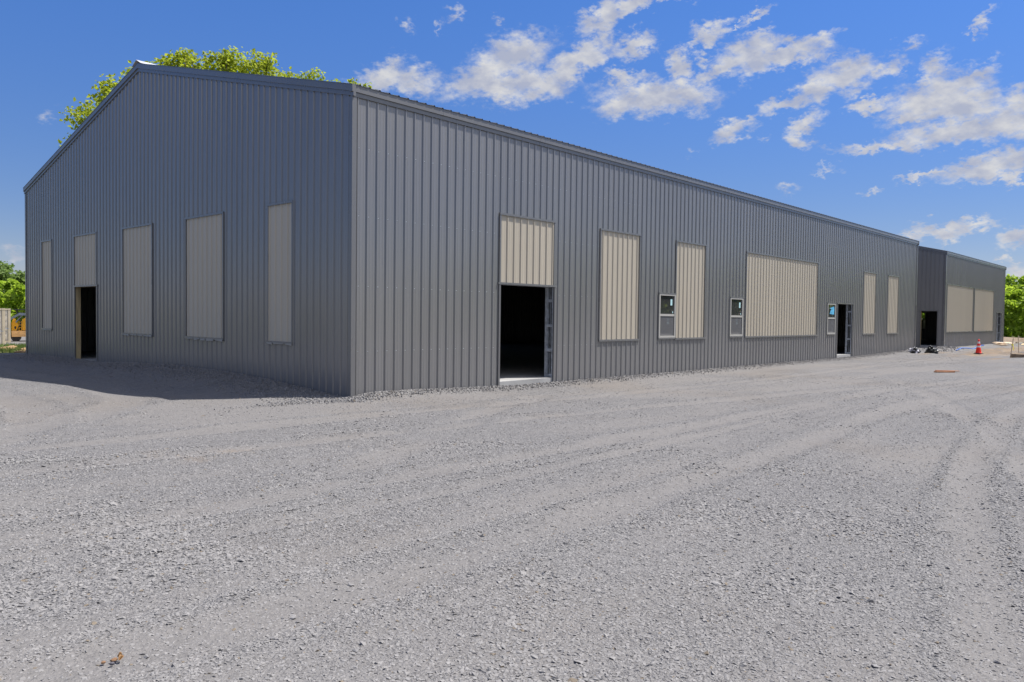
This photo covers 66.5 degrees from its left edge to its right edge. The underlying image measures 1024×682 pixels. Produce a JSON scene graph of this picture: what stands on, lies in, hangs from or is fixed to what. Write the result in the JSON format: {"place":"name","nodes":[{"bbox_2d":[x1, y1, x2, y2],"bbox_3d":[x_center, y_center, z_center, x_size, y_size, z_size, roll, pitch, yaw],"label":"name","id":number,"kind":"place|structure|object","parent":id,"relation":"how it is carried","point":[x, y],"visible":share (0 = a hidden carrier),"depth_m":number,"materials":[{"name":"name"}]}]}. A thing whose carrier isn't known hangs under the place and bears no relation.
{"place":"outdoors","nodes":[
{"label":"outdoors","id":0,"kind":"place"},
{"bbox_2d":[0,343,25,352],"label":"grass","id":1,"kind":"structure","parent":0,"point":[15,348],"depth_m":29.45,"materials":[{"name":"green plant"}]},
{"bbox_2d":[0,335,1023,681],"bbox_3d":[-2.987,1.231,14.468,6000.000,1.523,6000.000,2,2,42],"label":"ground","id":2,"kind":"structure","parent":0,"point":[966,363],"depth_m":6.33,"materials":[{"name":"grey gravel"}]},
{"bbox_2d":[0,308,4,344],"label":"shipping container","id":3,"kind":"object","parent":2,"relation":"on","point":[2,325],"visible":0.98,"depth_m":51.92,"materials":[{"name":"paint"}]},
{"bbox_2d":[0,310,2,344],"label":"door","id":4,"kind":"structure","parent":3,"relation":"in","point":[1,331],"depth_m":51.89,"materials":[{"name":"paint"}]},
{"bbox_2d":[5,308,10,342],"bbox_3d":[-40.767,-1.262,61.183,2.456,2.600,6.103,0,2,-33],"label":"shipping container","id":5,"kind":"object","parent":2,"relation":"on","point":[8,325],"visible":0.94,"depth_m":59.23,"materials":[{"name":"paint"}]},
{"bbox_2d":[5,310,8,339],"bbox_3d":[-38.662,-1.182,58.974,1.110,2.390,0.105,0,2,-33],"label":"door","id":6,"kind":"structure","parent":5,"relation":"in","point":[6,311],"depth_m":59.18,"materials":[{"name":"paint"}]},
{"bbox_2d":[0,278,19,312],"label":"tree","id":7,"kind":"object","parent":2,"relation":"on","point":[7,284],"visible":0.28,"depth_m":80.10,"materials":[{"name":"green plant"}]},
{"bbox_2d":[0,261,24,304],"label":"tree","id":8,"kind":"object","parent":2,"relation":"on","point":[6,269],"visible":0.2,"depth_m":101.93,"materials":[{"name":"green plant"}]},
{"bbox_2d":[0,283,25,329],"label":"tree","id":9,"kind":"object","parent":2,"relation":"on","point":[16,294],"visible":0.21,"depth_m":76.39,"materials":[{"name":"green plant"}]},
{"bbox_2d":[11,330,25,340],"bbox_3d":[-37.251,-0.431,64.130,6.640,0.840,2.200,0,2,-33],"label":"trailer","id":10,"kind":"object","parent":2,"relation":"on","point":[16,335],"visible":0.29,"depth_m":61.68,"materials":[{"name":"metal"}]},
{"bbox_2d":[11,309,25,330],"bbox_3d":[-38.773,-1.576,62.961,3.050,1.955,1.630,0,2,-33],"label":"compact loader","id":11,"kind":"object","parent":10,"relation":"on","point":[15,326],"visible":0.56,"depth_m":61.92,"materials":[{"name":"metal"}]},
{"bbox_2d":[58,45,393,146],"bbox_3d":[-15.906,-8.140,45.733,18.836,17.770,15.570,0,2,-19],"label":"tree","id":12,"kind":"object","parent":2,"relation":"on","point":[227,62],"visible":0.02,"depth_m":44.07,"materials":[{"name":"green plant"}]},
{"bbox_2d":[23,60,919,396],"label":"metal building","id":13,"kind":"structure","parent":2,"relation":"on","point":[341,238],"depth_m":18.95,"materials":[{"name":"grey metal"}]},
{"bbox_2d":[73,284,97,360],"bbox_3d":[-12.599,-0.486,23.308,1.890,2.385,0.296,2,2,42],"label":"doorway","id":14,"kind":"structure","parent":13,"relation":"in","point":[77,288],"depth_m":23.82,"materials":[{"name":"metal"}]},
{"bbox_2d":[497,282,556,385],"bbox_3d":[0.270,-0.157,18.163,0.296,2.370,2.050,2,2,42],"label":"doorway","id":15,"kind":"structure","parent":13,"relation":"in","point":[548,300],"depth_m":18.80,"materials":[{"name":"metal"}]},
{"bbox_2d":[657,292,676,338],"bbox_3d":[4.475,-0.725,22.614,0.092,1.340,0.960,2,2,42],"label":"window","id":16,"kind":"structure","parent":13,"relation":"in","point":[666,329],"depth_m":22.62,"materials":[{"name":"plastic"}]},
{"bbox_2d":[729,296,743,337],"bbox_3d":[7.411,-0.790,25.850,0.092,1.340,0.980,2,2,42],"label":"window","id":17,"kind":"structure","parent":13,"relation":"in","point":[735,321],"depth_m":25.88,"materials":[{"name":"plastic"}]},
{"bbox_2d":[826,302,835,334],"bbox_3d":[13.130,-0.912,32.151,0.092,1.330,0.960,2,2,42],"label":"window","id":18,"kind":"structure","parent":13,"relation":"in","point":[831,321],"depth_m":32.19,"materials":[{"name":"plastic"}]},
{"bbox_2d":[830,303,853,357],"bbox_3d":[14.116,-0.460,33.420,0.296,2.360,1.940,2,2,42],"label":"doorway","id":19,"kind":"structure","parent":13,"relation":"in","point":[831,315],"depth_m":34.03,"materials":[{"name":"metal"}]},
{"bbox_2d":[1,345,1017,409],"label":"crushed stone","id":20,"kind":"object","parent":2,"relation":"on","point":[321,397],"visible":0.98,"depth_m":17.10,"materials":[{"name":"grey gravel"}]},
{"bbox_2d":[908,347,920,352],"bbox_3d":[19.281,0.433,37.424,0.469,0.315,0.718,2,2,42],"label":"plastic bundle","id":21,"kind":"object","parent":2,"relation":"on","point":[913,350],"visible":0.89,"depth_m":37.22,"materials":[{"name":"white plastic"}]},
{"bbox_2d":[924,345,938,353],"bbox_3d":[20.103,0.400,37.342,0.630,0.440,0.653,1,2,6],"label":"trash bag","id":22,"kind":"object","parent":2,"relation":"on","point":[930,349],"visible":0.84,"depth_m":37.15,"materials":[{"name":"black plastic"}]},
{"bbox_2d":[934,370,954,372],"bbox_3d":[13.081,0.914,23.525,0.726,0.060,0.202,1,2,-5],"label":"board","id":23,"kind":"object","parent":2,"relation":"on","point":[948,371],"visible":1,"depth_m":23.46,"materials":[{"name":"brown wood"}]},
{"bbox_2d":[915,246,1006,346],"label":"metal building","id":24,"kind":"structure","parent":2,"relation":"on","point":[960,300],"depth_m":48.48,"materials":[{"name":"grey metal"}]},
{"bbox_2d":[922,312,926,328],"bbox_3d":[32.157,-1.610,61.587,0.970,1.375,0.092,2,2,42],"label":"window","id":25,"kind":"structure","parent":24,"relation":"in","point":[922,312],"depth_m":61.29,"materials":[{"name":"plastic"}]},
{"bbox_2d":[919,310,938,346],"bbox_3d":[24.557,-0.687,45.963,1.040,2.235,0.186,2,2,42],"label":"doorway","id":26,"kind":"structure","parent":24,"relation":"in","point":[919,310],"depth_m":46.18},
{"bbox_2d":[996,312,1001,341],"bbox_3d":[35.133,-0.940,56.575,0.296,2.335,1.710,2,2,42],"label":"doorway","id":27,"kind":"structure","parent":24,"relation":"in","point":[997,337],"depth_m":57.09,"materials":[{"name":"metal"}]},
{"bbox_2d":[974,339,982,353],"bbox_3d":[22.944,0.267,38.374,0.360,0.712,0.360,2,2,42],"label":"traffic cone","id":28,"kind":"object","parent":2,"relation":"on","point":[978,349],"visible":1,"depth_m":38.31,"materials":[{"name":"plastic"}]},
{"bbox_2d":[1004,288,1023,337],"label":"tree","id":29,"kind":"object","parent":2,"relation":"on","point":[1014,310],"visible":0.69,"depth_m":74.56,"materials":[{"name":"green plant"}]},
{"bbox_2d":[1004,284,1023,335],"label":"tree","id":30,"kind":"object","parent":2,"relation":"on","point":[1010,288],"visible":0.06,"depth_m":81.57,"materials":[{"name":"green plant"}]},
{"bbox_2d":[1005,274,1023,286],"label":"tree","id":31,"kind":"object","parent":2,"relation":"on","point":[1011,279],"visible":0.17,"depth_m":94.09,"materials":[{"name":"green plant"}]},
{"bbox_2d":[1010,353,1023,357],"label":"manhole ring","id":32,"kind":"object","parent":2,"relation":"on","point":[1016,355],"visible":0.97,"depth_m":32.22,"materials":[{"name":"concrete"}]},
{"bbox_2d":[0,0,1023,282],"label":"sky","id":33,"kind":"structure","parent":0,"point":[905,118],"materials":[{"name":"blue"}]}
]}

